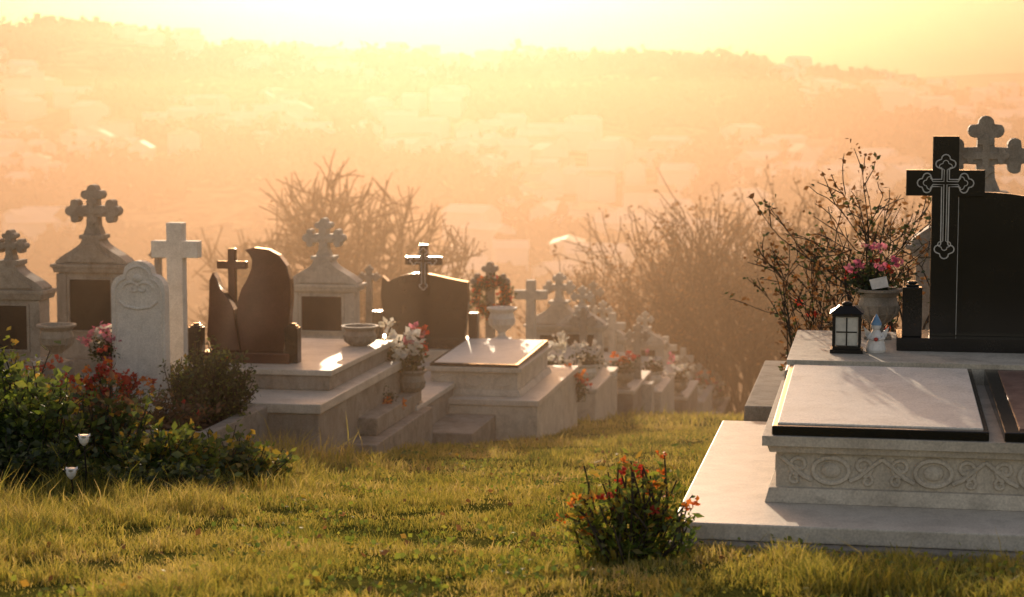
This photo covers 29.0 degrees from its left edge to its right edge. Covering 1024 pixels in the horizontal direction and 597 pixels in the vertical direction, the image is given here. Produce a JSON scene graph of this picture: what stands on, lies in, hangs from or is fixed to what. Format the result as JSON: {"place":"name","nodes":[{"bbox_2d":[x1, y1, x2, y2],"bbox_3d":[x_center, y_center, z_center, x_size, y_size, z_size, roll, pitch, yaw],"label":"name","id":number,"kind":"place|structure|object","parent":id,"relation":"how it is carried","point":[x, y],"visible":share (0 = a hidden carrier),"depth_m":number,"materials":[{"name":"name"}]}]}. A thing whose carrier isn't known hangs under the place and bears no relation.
{"place":"outdoors","nodes":[
{"label":"outdoors","id":0,"kind":"place"},
{"bbox_2d":[358,265,380,323],"bbox_3d":[-1.810,0.099,25.132,0.297,1.048,0.080,1,6,10],"label":"stone cross","id":1,"kind":"object","parent":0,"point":[369,277],"visible":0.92,"depth_m":25.08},
{"bbox_2d":[0,33,1023,596],"bbox_3d":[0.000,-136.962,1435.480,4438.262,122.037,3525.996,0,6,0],"label":"ground","id":2,"kind":"structure","parent":0,"point":[206,203],"depth_m":705.37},
{"bbox_2d":[0,229,57,377],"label":"stone cross monument","id":3,"kind":"object","parent":2,"relation":"on","point":[26,293],"visible":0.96,"depth_m":17.96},
{"bbox_2d":[0,326,89,435],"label":"leafy shrub","id":4,"kind":"object","parent":2,"relation":"on","point":[52,381],"visible":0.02,"depth_m":14.85,"materials":[{"name":"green plant"}]},
{"bbox_2d":[0,421,97,493],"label":"leafy shrub","id":5,"kind":"object","parent":2,"relation":"on","point":[41,457],"visible":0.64,"depth_m":12.72,"materials":[{"name":"green plant"}]},
{"bbox_2d":[0,338,110,479],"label":"leafy shrub","id":6,"kind":"object","parent":2,"relation":"on","point":[18,413],"visible":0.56,"depth_m":13.28,"materials":[{"name":"green plant"}]},
{"bbox_2d":[76,434,90,489],"bbox_3d":[-2.694,1.068,12.515,0.108,0.420,0.114,1,6,10],"label":"solar flower light","id":7,"kind":"object","parent":2,"relation":"on","point":[83,439],"visible":0.95,"depth_m":12.49,"materials":[{"name":"white metal"}]},
{"bbox_2d":[50,184,134,374],"bbox_3d":[-4.220,0.055,20.103,0.912,2.426,0.415,1,6,10],"label":"stone cross monument","id":8,"kind":"object","parent":2,"relation":"on","point":[89,268],"visible":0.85,"depth_m":19.95,"materials":[{"name":"stone"}]},
{"bbox_2d":[43,363,154,468],"bbox_3d":[-2.963,0.912,13.847,1.002,0.926,0.976,0,6,0],"label":"leafy shrub","id":9,"kind":"object","parent":2,"relation":"on","point":[125,420],"visible":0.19,"depth_m":13.79,"materials":[{"name":"green plant"}]},
{"bbox_2d":[64,390,232,482],"bbox_3d":[-2.490,1.012,13.592,1.147,0.769,0.932,0,6,0],"label":"leafy shrub","id":10,"kind":"object","parent":2,"relation":"on","point":[177,448],"visible":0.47,"depth_m":13.49,"materials":[{"name":"green plant"}]},
{"bbox_2d":[77,448,242,495],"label":"leafy shrub","id":11,"kind":"object","parent":2,"relation":"on","point":[181,471],"visible":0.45,"depth_m":12.77,"materials":[{"name":"green plant"}]},
{"bbox_2d":[72,384,268,457],"bbox_3d":[-3.865,1.327,17.796,3.300,0.750,2.600,1,6,10],"label":"grave kerb bed","id":12,"kind":"object","parent":2,"relation":"on","point":[255,420],"visible":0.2,"depth_m":17.18,"materials":[{"name":"stone"}]},
{"bbox_2d":[6,352,71,392],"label":"red flowers","id":13,"kind":"object","parent":12,"relation":"on","point":[49,365],"visible":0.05,"depth_m":16.87,"materials":[{"name":"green plant"}]},
{"bbox_2d":[36,322,76,414],"bbox_3d":[-3.980,0.643,17.348,0.346,0.840,0.340,1,6,10],"label":"stone urn planter","id":14,"kind":"object","parent":12,"relation":"on","point":[51,333],"visible":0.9,"depth_m":17.24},
{"bbox_2d":[76,321,121,367],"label":"red flowers","id":15,"kind":"object","parent":12,"relation":"on","point":[105,333],"visible":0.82,"depth_m":17.67,"materials":[{"name":"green plant"}]},
{"bbox_2d":[57,345,157,411],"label":"red flowers","id":16,"kind":"object","parent":12,"relation":"on","point":[100,369],"visible":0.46,"depth_m":17.03,"materials":[{"name":"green plant"}]},
{"bbox_2d":[111,260,177,412],"bbox_3d":[-3.300,0.397,17.625,0.600,1.475,0.240,1,6,10],"label":"marble headstone","id":17,"kind":"object","parent":12,"relation":"on","point":[140,309],"visible":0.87,"depth_m":17.55,"materials":[{"name":"stone"}]},
{"bbox_2d":[72,384,223,430],"bbox_3d":[-3.101,0.946,16.686,1.399,0.469,0.584,0,6,0],"label":"flower border","id":18,"kind":"object","parent":12,"relation":"on","point":[170,417],"visible":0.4,"depth_m":16.63,"materials":[{"name":"green plant"}]},
{"bbox_2d":[151,222,201,386],"bbox_3d":[-3.090,0.196,18.308,0.450,1.800,0.300,1,6,10],"label":"white stone cross","id":19,"kind":"object","parent":12,"relation":"on","point":[176,248],"visible":0.62,"depth_m":18.22,"materials":[{"name":"stone"}]},
{"bbox_2d":[159,329,260,424],"bbox_3d":[-2.633,0.689,17.262,0.883,0.833,0.719,0,6,0],"label":"boxwood bush","id":20,"kind":"object","parent":12,"relation":"on","point":[213,382],"visible":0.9,"depth_m":17.12,"materials":[{"name":"green plant"}]},
{"bbox_2d":[185,419,304,487],"bbox_3d":[-2.013,1.143,14.030,1.102,0.564,0.773,0,6,0],"label":"leafy shrub","id":21,"kind":"object","parent":2,"relation":"on","point":[242,454],"visible":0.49,"depth_m":13.98,"materials":[{"name":"green plant"}]},
{"bbox_2d":[191,338,403,455],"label":"grave platform","id":22,"kind":"structure","parent":2,"relation":"on","point":[325,387],"depth_m":18.58,"materials":[{"name":"stone"}]},
{"bbox_2d":[188,322,204,362],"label":"granite vase pillar","id":23,"kind":"structure","parent":22,"relation":"on","point":[195,327],"depth_m":18.97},
{"bbox_2d":[203,247,293,363],"bbox_3d":[-2.520,0.063,19.099,0.880,1.120,0.400,1,6,10],"label":"wave granite headstone","id":24,"kind":"object","parent":22,"relation":"on","point":[255,320],"visible":0.92,"depth_m":19.02,"materials":[{"name":"stone"}]},
{"bbox_2d":[284,323,300,363],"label":"granite vase pillar","id":25,"kind":"structure","parent":22,"relation":"on","point":[292,338],"depth_m":18.92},
{"bbox_2d":[341,323,378,345],"bbox_3d":[-1.560,0.726,20.371,0.389,0.900,0.383,1,6,10],"label":"stone urn planter","id":26,"kind":"object","parent":22,"relation":"on","point":[361,334],"visible":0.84,"depth_m":20.21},
{"bbox_2d":[187,194,416,333],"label":"bare tree","id":27,"kind":"object","parent":2,"relation":"on","point":[207,258],"visible":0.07,"depth_m":56.12,"materials":[{"name":"brown plant"}]},
{"bbox_2d":[196,149,459,348],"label":"bare tree","id":28,"kind":"object","parent":2,"relation":"on","point":[243,277],"visible":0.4,"depth_m":52.87,"materials":[{"name":"brown plant"}]},
{"bbox_2d":[292,217,366,338],"bbox_3d":[-2.180,0.138,23.126,1.008,2.167,0.459,1,6,10],"label":"stone cross monument","id":29,"kind":"object","parent":2,"relation":"on","point":[328,287],"visible":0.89,"depth_m":22.96,"materials":[{"name":"stone"}]},
{"bbox_2d":[247,174,487,322],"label":"bare tree","id":30,"kind":"object","parent":2,"relation":"on","point":[377,304],"visible":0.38,"depth_m":53.81,"materials":[{"name":"brown plant"}]},
{"bbox_2d":[344,391,432,454],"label":"concrete steps","id":31,"kind":"structure","parent":2,"relation":"on","point":[394,424],"depth_m":19.61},
{"bbox_2d":[393,349,449,360],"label":"headstone plinth","id":32,"kind":"structure","parent":2,"relation":"on","point":[434,354],"depth_m":24.26,"materials":[{"name":"stone"}]},
{"bbox_2d":[372,244,482,348],"bbox_3d":[-1.070,-0.037,24.516,1.360,1.280,0.400,1,6,10],"label":"black granite cross headstone","id":33,"kind":"object","parent":32,"relation":"on","point":[439,305],"visible":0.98,"depth_m":24.45,"materials":[{"name":"stone"}]},
{"bbox_2d":[360,219,500,336],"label":"bare tree","id":34,"kind":"object","parent":2,"relation":"on","point":[463,248],"visible":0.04,"depth_m":55.73,"materials":[{"name":"brown plant"}]},
{"bbox_2d":[414,360,455,423],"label":"grave platform","id":35,"kind":"structure","parent":2,"relation":"on","point":[436,395],"depth_m":21.87,"materials":[{"name":"stone"}]},
{"bbox_2d":[399,368,426,404],"bbox_3d":[-1.050,0.925,20.792,0.324,0.360,0.319,1,6,10],"label":"stone urn planter","id":36,"kind":"object","parent":35,"relation":"on","point":[414,382],"visible":0.84,"depth_m":20.68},
{"bbox_2d":[378,317,429,373],"bbox_3d":[-1.159,0.557,20.697,0.544,0.723,0.520,-2,6,-22],"label":"lily bouquet","id":37,"kind":"object","parent":36,"relation":"in","point":[402,353],"visible":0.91,"depth_m":20.64,"materials":[{"name":"white plant"}]},
{"bbox_2d":[403,321,428,367],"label":"red flowers","id":38,"kind":"object","parent":36,"relation":"in","point":[422,334],"visible":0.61,"depth_m":20.93,"materials":[{"name":"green plant"}]},
{"bbox_2d":[433,413,495,445],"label":"concrete steps","id":39,"kind":"structure","parent":2,"relation":"on","point":[463,428],"depth_m":21.37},
{"bbox_2d":[470,261,509,338],"bbox_3d":[-0.290,0.489,26.377,0.600,1.967,0.400,1,6,10],"label":"trefoil stone cross","id":40,"kind":"object","parent":2,"relation":"on","point":[489,267],"visible":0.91,"depth_m":26.28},
{"bbox_2d":[470,272,517,320],"bbox_3d":[-0.277,-0.023,26.219,0.725,0.664,0.407,0,6,0],"label":"flower wreath","id":41,"kind":"object","parent":40,"relation":"attached to","point":[506,293],"visible":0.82,"depth_m":26.17,"materials":[{"name":"red plant"}]},
{"bbox_2d":[1,430,995,596],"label":"fallen leaves","id":42,"kind":"object","parent":2,"relation":"on","point":[317,579],"visible":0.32,"depth_m":9.51,"materials":[{"name":"brown plant"}]},
{"bbox_2d":[0,13,1023,389],"bbox_3d":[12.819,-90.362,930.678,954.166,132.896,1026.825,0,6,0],"label":"distant trees","id":43,"kind":"object","parent":2,"relation":"on","point":[224,155],"visible":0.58,"depth_m":900.44,"materials":[{"name":"green plant"}]},
{"bbox_2d":[0,398,1023,596],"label":"grass","id":44,"kind":"structure","parent":2,"relation":"on","point":[40,511],"depth_m":10.10,"materials":[{"name":"plant"}]},
{"bbox_2d":[0,24,1023,332],"bbox_3d":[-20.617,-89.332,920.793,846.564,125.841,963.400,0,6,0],"label":"distant village houses","id":45,"kind":"structure","parent":2,"relation":"on","point":[550,168],"depth_m":855.28,"materials":[{"name":"paint"}]},
{"bbox_2d":[0,433,1023,596],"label":"clover patches","id":46,"kind":"object","parent":2,"relation":"on","point":[437,580],"visible":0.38,"depth_m":9.01,"materials":[{"name":"green plant"}]},
{"bbox_2d":[449,365,578,440],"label":"grave platform","id":47,"kind":"structure","parent":2,"relation":"on","point":[548,402],"depth_m":22.25,"materials":[{"name":"stone"}]},
{"bbox_2d":[426,338,551,396],"bbox_3d":[-0.243,0.793,23.399,1.100,0.406,2.150,1,6,10],"label":"carved stone tomb","id":48,"kind":"object","parent":47,"relation":"on","point":[496,367],"visible":0.93,"depth_m":22.54,"materials":[{"name":"stone"}]},
{"bbox_2d":[487,306,516,338],"bbox_3d":[-0.130,0.720,25.194,0.389,1.220,0.383,1,6,10],"label":"white urn","id":49,"kind":"object","parent":47,"relation":"on","point":[501,320],"visible":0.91,"depth_m":25.04,"materials":[{"name":"stone"}]},
{"bbox_2d":[564,363,592,401],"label":"red flowers","id":50,"kind":"object","parent":47,"relation":"on","point":[582,384],"visible":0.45,"depth_m":24.85,"materials":[{"name":"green plant"}]},
{"bbox_2d":[523,272,575,345],"bbox_3d":[0.720,0.811,30.227,1.140,2.427,0.519,1,6,10],"label":"stone cross monument","id":51,"kind":"object","parent":2,"relation":"on","point":[559,309],"visible":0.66,"depth_m":30.04,"materials":[{"name":"stone"}]},
{"bbox_2d":[512,243,631,336],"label":"bare shrub","id":52,"kind":"object","parent":2,"relation":"on","point":[574,283],"visible":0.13,"depth_m":45.37,"materials":[{"name":"brown plant"}]},
{"bbox_2d":[555,286,608,366],"bbox_3d":[1.050,0.779,29.722,0.840,1.948,0.382,1,6,10],"label":"stone cross monument","id":53,"kind":"object","parent":2,"relation":"on","point":[597,330],"visible":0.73,"depth_m":29.57,"materials":[{"name":"stone"}]},
{"bbox_2d":[547,346,618,419],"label":"grave platform","id":54,"kind":"structure","parent":2,"relation":"on","point":[600,400],"depth_m":28.27,"materials":[{"name":"stone"}]},
{"bbox_2d":[514,280,547,339],"bbox_3d":[0.270,0.833,28.220,0.640,2.200,0.400,1,6,10],"label":"stone cross","id":55,"kind":"object","parent":54,"relation":"on","point":[530,294],"visible":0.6,"depth_m":28.08,"materials":[{"name":"stone"}]},
{"bbox_2d":[575,364,597,387],"bbox_3d":[1.030,1.065,27.388,0.324,0.320,0.319,1,6,10],"label":"stone urn planter","id":56,"kind":"object","parent":54,"relation":"on","point":[591,371],"visible":0.66,"depth_m":27.27,"materials":[{"name":"white stone"}]},
{"bbox_2d":[569,339,618,378],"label":"grave flowers","id":57,"kind":"object","parent":56,"relation":"in","point":[588,359],"visible":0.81,"depth_m":27.35,"materials":[{"name":"white plant"}]},
{"bbox_2d":[569,307,597,348],"bbox_3d":[1.050,1.077,29.249,0.500,1.908,0.360,1,6,10],"label":"trefoil stone cross","id":58,"kind":"object","parent":2,"relation":"on","point":[582,321],"visible":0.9,"depth_m":29.14,"materials":[{"name":"stone"}]},
{"bbox_2d":[585,281,603,313],"bbox_3d":[1.500,1.077,36.785,0.500,2.808,0.360,1,6,10],"label":"trefoil stone cross","id":59,"kind":"object","parent":2,"relation":"on","point":[593,285],"visible":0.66,"depth_m":36.62,"materials":[{"name":"stone"}]},
{"bbox_2d":[592,300,627,351],"bbox_3d":[1.520,1.226,33.283,0.960,2.398,0.437,1,6,10],"label":"stone cross monument","id":60,"kind":"object","parent":2,"relation":"on","point":[621,339],"visible":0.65,"depth_m":33.08,"materials":[{"name":"stone"}]},
{"bbox_2d":[604,352,650,416],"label":"grave platform","id":61,"kind":"structure","parent":2,"relation":"on","point":[631,398],"depth_m":30.73,"materials":[{"name":"stone"}]},
{"bbox_2d":[606,312,625,351],"bbox_3d":[1.650,0.931,32.651,0.560,1.400,0.360,1,6,10],"label":"stone cross","id":62,"kind":"object","parent":61,"relation":"on","point":[613,326],"visible":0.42,"depth_m":32.55,"materials":[{"name":"stone"}]},
{"bbox_2d":[617,367,634,389],"bbox_3d":[1.730,1.232,30.420,0.324,0.320,0.319,1,6,10],"label":"stone urn planter","id":63,"kind":"object","parent":61,"relation":"on","point":[625,379],"visible":0.88,"depth_m":30.32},
{"bbox_2d":[609,350,639,373],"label":"grave flowers","id":64,"kind":"object","parent":63,"relation":"in","point":[625,360],"visible":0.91,"depth_m":30.27,"materials":[{"name":"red plant"}]},
{"bbox_2d":[566,267,691,348],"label":"bare shrub","id":65,"kind":"object","parent":2,"relation":"on","point":[643,290],"visible":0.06,"depth_m":46.04,"materials":[{"name":"brown plant"}]},
{"bbox_2d":[555,443,703,564],"bbox_3d":[0.515,0.937,8.751,0.671,0.601,0.517,0,6,0],"label":"flowering bush","id":66,"kind":"object","parent":2,"relation":"on","point":[643,535],"visible":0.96,"depth_m":8.69,"materials":[{"name":"green plant"}]},
{"bbox_2d":[624,322,653,413],"bbox_3d":[2.000,1.282,31.580,0.500,1.808,0.360,1,6,10],"label":"trefoil stone cross","id":67,"kind":"object","parent":2,"relation":"on","point":[637,335],"visible":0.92,"depth_m":31.46,"materials":[{"name":"stone"}]},
{"bbox_2d":[523,207,763,364],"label":"bare shrub","id":68,"kind":"object","parent":2,"relation":"on","point":[634,267],"visible":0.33,"depth_m":45.80,"materials":[{"name":"brown plant"}]},
{"bbox_2d":[542,213,747,375],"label":"bare shrub","id":69,"kind":"object","parent":2,"relation":"on","point":[597,257],"visible":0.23,"depth_m":47.60,"materials":[{"name":"brown plant"}]},
{"bbox_2d":[625,311,666,372],"bbox_3d":[2.400,1.150,35.788,0.840,1.848,0.382,1,6,10],"label":"stone cross monument","id":70,"kind":"object","parent":2,"relation":"on","point":[655,346],"visible":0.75,"depth_m":35.62,"materials":[{"name":"stone"}]},
{"bbox_2d":[641,356,675,414],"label":"grave platform","id":71,"kind":"structure","parent":2,"relation":"on","point":[663,394],"depth_m":34.43,"materials":[{"name":"stone"}]},
{"bbox_2d":[650,370,662,390],"bbox_3d":[2.380,1.386,33.450,0.324,0.320,0.319,1,6,10],"label":"stone urn planter","id":72,"kind":"object","parent":71,"relation":"on","point":[656,379],"visible":0.52,"depth_m":33.33,"materials":[{"name":"white stone"}]},
{"bbox_2d":[641,349,675,383],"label":"grave flowers","id":73,"kind":"object","parent":72,"relation":"in","point":[654,365],"visible":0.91,"depth_m":33.38,"materials":[{"name":"green plant"}]},
{"bbox_2d":[573,263,751,382],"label":"bare shrub","id":74,"kind":"object","parent":2,"relation":"on","point":[671,330],"visible":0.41,"depth_m":43.48,"materials":[{"name":"brown plant"}]},
{"bbox_2d":[663,364,698,414],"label":"grave platform","id":75,"kind":"structure","parent":2,"relation":"on","point":[688,400],"depth_m":37.37,"materials":[{"name":"stone"}]},
{"bbox_2d":[674,378,686,396],"bbox_3d":[3.080,1.639,36.489,0.324,0.320,0.319,1,6,10],"label":"stone urn planter","id":76,"kind":"object","parent":75,"relation":"on","point":[679,386],"visible":0.85,"depth_m":36.39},
{"bbox_2d":[666,356,694,383],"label":"grave flowers","id":77,"kind":"object","parent":76,"relation":"in","point":[681,375],"visible":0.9,"depth_m":36.37,"materials":[{"name":"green plant"}]},
{"bbox_2d":[596,202,802,394],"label":"bare shrub","id":78,"kind":"object","parent":2,"relation":"on","point":[693,273],"visible":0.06,"depth_m":49.57,"materials":[{"name":"brown plant"}]},
{"bbox_2d":[687,371,713,413],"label":"grave platform","id":79,"kind":"structure","parent":2,"relation":"on","point":[705,397],"depth_m":40.91,"materials":[{"name":"stone"}]},
{"bbox_2d":[589,168,814,372],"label":"bare shrub","id":80,"kind":"object","parent":2,"relation":"on","point":[699,353],"visible":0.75,"depth_m":44.03,"materials":[{"name":"brown plant"}]},
{"bbox_2d":[610,199,834,408],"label":"bare shrub","id":81,"kind":"object","parent":2,"relation":"on","point":[716,295],"visible":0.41,"depth_m":45.51,"materials":[{"name":"brown plant"}]},
{"bbox_2d":[638,183,821,397],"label":"bare shrub","id":82,"kind":"object","parent":2,"relation":"on","point":[739,356],"visible":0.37,"depth_m":45.14,"materials":[{"name":"brown plant"}]},
{"bbox_2d":[605,175,855,410],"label":"bare shrub","id":83,"kind":"object","parent":2,"relation":"on","point":[771,345],"visible":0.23,"depth_m":45.22,"materials":[{"name":"brown plant"}]},
{"bbox_2d":[629,196,865,413],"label":"bare shrub","id":84,"kind":"object","parent":2,"relation":"on","point":[737,400],"visible":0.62,"depth_m":43.96,"materials":[{"name":"brown plant"}]},
{"bbox_2d":[677,181,845,411],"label":"bare shrub","id":85,"kind":"object","parent":2,"relation":"on","point":[750,288],"visible":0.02,"depth_m":49.65,"materials":[{"name":"brown plant"}]},
{"bbox_2d":[648,207,882,414],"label":"bare shrub","id":86,"kind":"object","parent":2,"relation":"on","point":[718,370],"visible":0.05,"depth_m":48.29,"materials":[{"name":"brown plant"}]},
{"bbox_2d":[744,360,789,421],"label":"grave platform","id":87,"kind":"structure","parent":2,"relation":"on","point":[762,396],"depth_m":12.69,"materials":[{"name":"stone"}]},
{"bbox_2d":[725,174,918,357],"bbox_3d":[2.179,-0.064,13.394,1.383,1.597,1.321,0,6,0],"label":"rose bush","id":88,"kind":"object","parent":87,"relation":"on","point":[789,285],"visible":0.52,"depth_m":13.47,"materials":[{"name":"brown plant"}]},
{"bbox_2d":[775,256,896,370],"bbox_3d":[2.267,0.278,13.709,0.848,1.161,0.746,2,6,18],"label":"autumn shrub","id":89,"kind":"object","parent":87,"relation":"on","point":[815,316],"visible":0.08,"depth_m":13.65,"materials":[{"name":"brown plant"}]},
{"bbox_2d":[747,138,931,331],"bbox_3d":[2.389,-0.241,12.772,1.761,1.571,1.602,0,6,0],"label":"rose bush","id":90,"kind":"object","parent":87,"relation":"on","point":[839,251],"visible":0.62,"depth_m":12.87,"materials":[{"name":"brown plant"}]},
{"bbox_2d":[635,191,909,371],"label":"bare shrub","id":91,"kind":"object","parent":2,"relation":"on","point":[774,340],"visible":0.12,"depth_m":46.39,"materials":[{"name":"brown plant"}]},
{"bbox_2d":[686,178,915,329],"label":"bare shrub","id":92,"kind":"object","parent":2,"relation":"on","point":[803,233],"visible":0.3,"depth_m":42.75,"materials":[{"name":"brown plant"}]},
{"bbox_2d":[705,225,904,344],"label":"bare shrub","id":93,"kind":"object","parent":2,"relation":"on","point":[813,295],"visible":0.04,"depth_m":45.66,"materials":[{"name":"brown plant"}]},
{"bbox_2d":[748,155,930,350],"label":"bare shrub","id":94,"kind":"object","parent":2,"relation":"on","point":[814,218],"visible":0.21,"depth_m":44.25,"materials":[{"name":"brown plant"}]},
{"bbox_2d":[668,420,1023,562],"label":"tomb base slab","id":95,"kind":"structure","parent":2,"relation":"on","point":[729,486],"depth_m":9.09,"materials":[{"name":"stone"}]},
{"bbox_2d":[762,330,1023,510],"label":"carved stone tomb","id":96,"kind":"object","parent":95,"relation":"on","point":[952,474],"visible":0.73,"depth_m":9.42,"materials":[{"name":"stone"}]},
{"bbox_2d":[830,295,863,353],"bbox_3d":[1.973,0.145,11.670,0.199,0.338,0.199,1,6,10],"label":"grave lantern","id":97,"kind":"object","parent":96,"relation":"on","point":[846,327],"visible":1,"depth_m":11.60,"materials":[{"name":"black metal"}]},
{"bbox_2d":[863,314,888,352],"bbox_3d":[2.137,0.202,11.669,0.141,0.225,0.117,4,7,36],"label":"angel figurine","id":98,"kind":"object","parent":96,"relation":"on","point":[875,341],"visible":1,"depth_m":11.64,"materials":[{"name":"white ceramic"}]},
{"bbox_2d":[855,287,901,339],"bbox_3d":[2.281,0.093,12.343,0.292,0.310,0.287,1,6,10],"label":"stone urn planter","id":99,"kind":"object","parent":96,"relation":"on","point":[883,305],"visible":0.76,"depth_m":12.24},
{"bbox_2d":[841,242,903,294],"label":"potted flowers","id":100,"kind":"object","parent":99,"relation":"in","point":[863,279],"visible":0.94,"depth_m":12.26,"materials":[{"name":"pink plant"}]},
{"bbox_2d":[869,276,888,289],"bbox_3d":[2.266,-0.098,12.226,0.121,0.085,0.049,2,6,16],"label":"crumpled paper","id":101,"kind":"object","parent":99,"relation":"on","point":[878,283],"visible":1,"depth_m":12.21,"materials":[{"name":"white paper"}]},
{"bbox_2d":[772,364,988,440],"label":"tomb cover slab","id":102,"kind":"structure","parent":96,"relation":"on","point":[885,402],"depth_m":9.97,"materials":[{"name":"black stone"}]},
{"bbox_2d":[896,136,1023,352],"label":"black granite cross headstone","id":103,"kind":"object","parent":96,"relation":"on","point":[976,299],"visible":1,"depth_m":11.73,"materials":[{"name":"stone"}]},
{"bbox_2d":[902,280,922,336],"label":"granite vase pillar","id":104,"kind":"structure","parent":103,"relation":"on","point":[911,308],"depth_m":11.73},
{"bbox_2d":[984,369,1023,441],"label":"tomb cover slab","id":105,"kind":"structure","parent":96,"relation":"on","point":[1004,390],"depth_m":10.15,"materials":[{"name":"black stone"}]},
{"bbox_2d":[764,169,927,330],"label":"bare shrub","id":106,"kind":"object","parent":2,"relation":"on","point":[848,253],"visible":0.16,"depth_m":43.46,"materials":[{"name":"brown plant"}]},
{"bbox_2d":[905,115,1023,329],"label":"stone cross monument","id":107,"kind":"object","parent":2,"relation":"on","point":[986,154],"visible":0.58,"depth_m":13.98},
{"bbox_2d":[0,0,1023,76],"label":"sky","id":108,"kind":"structure","parent":0,"point":[922,38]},
{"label":"stone urn planter","id":109,"kind":"object","parent":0,"visible":0},
{"bbox_2d":[534,330,585,365],"bbox_3d":[0.533,0.762,26.161,0.878,0.717,0.598,0,6,0],"label":"white flower bouquet","id":110,"kind":"object","parent":109,"relation":"in","point":[562,344],"visible":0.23,"depth_m":26.07,"materials":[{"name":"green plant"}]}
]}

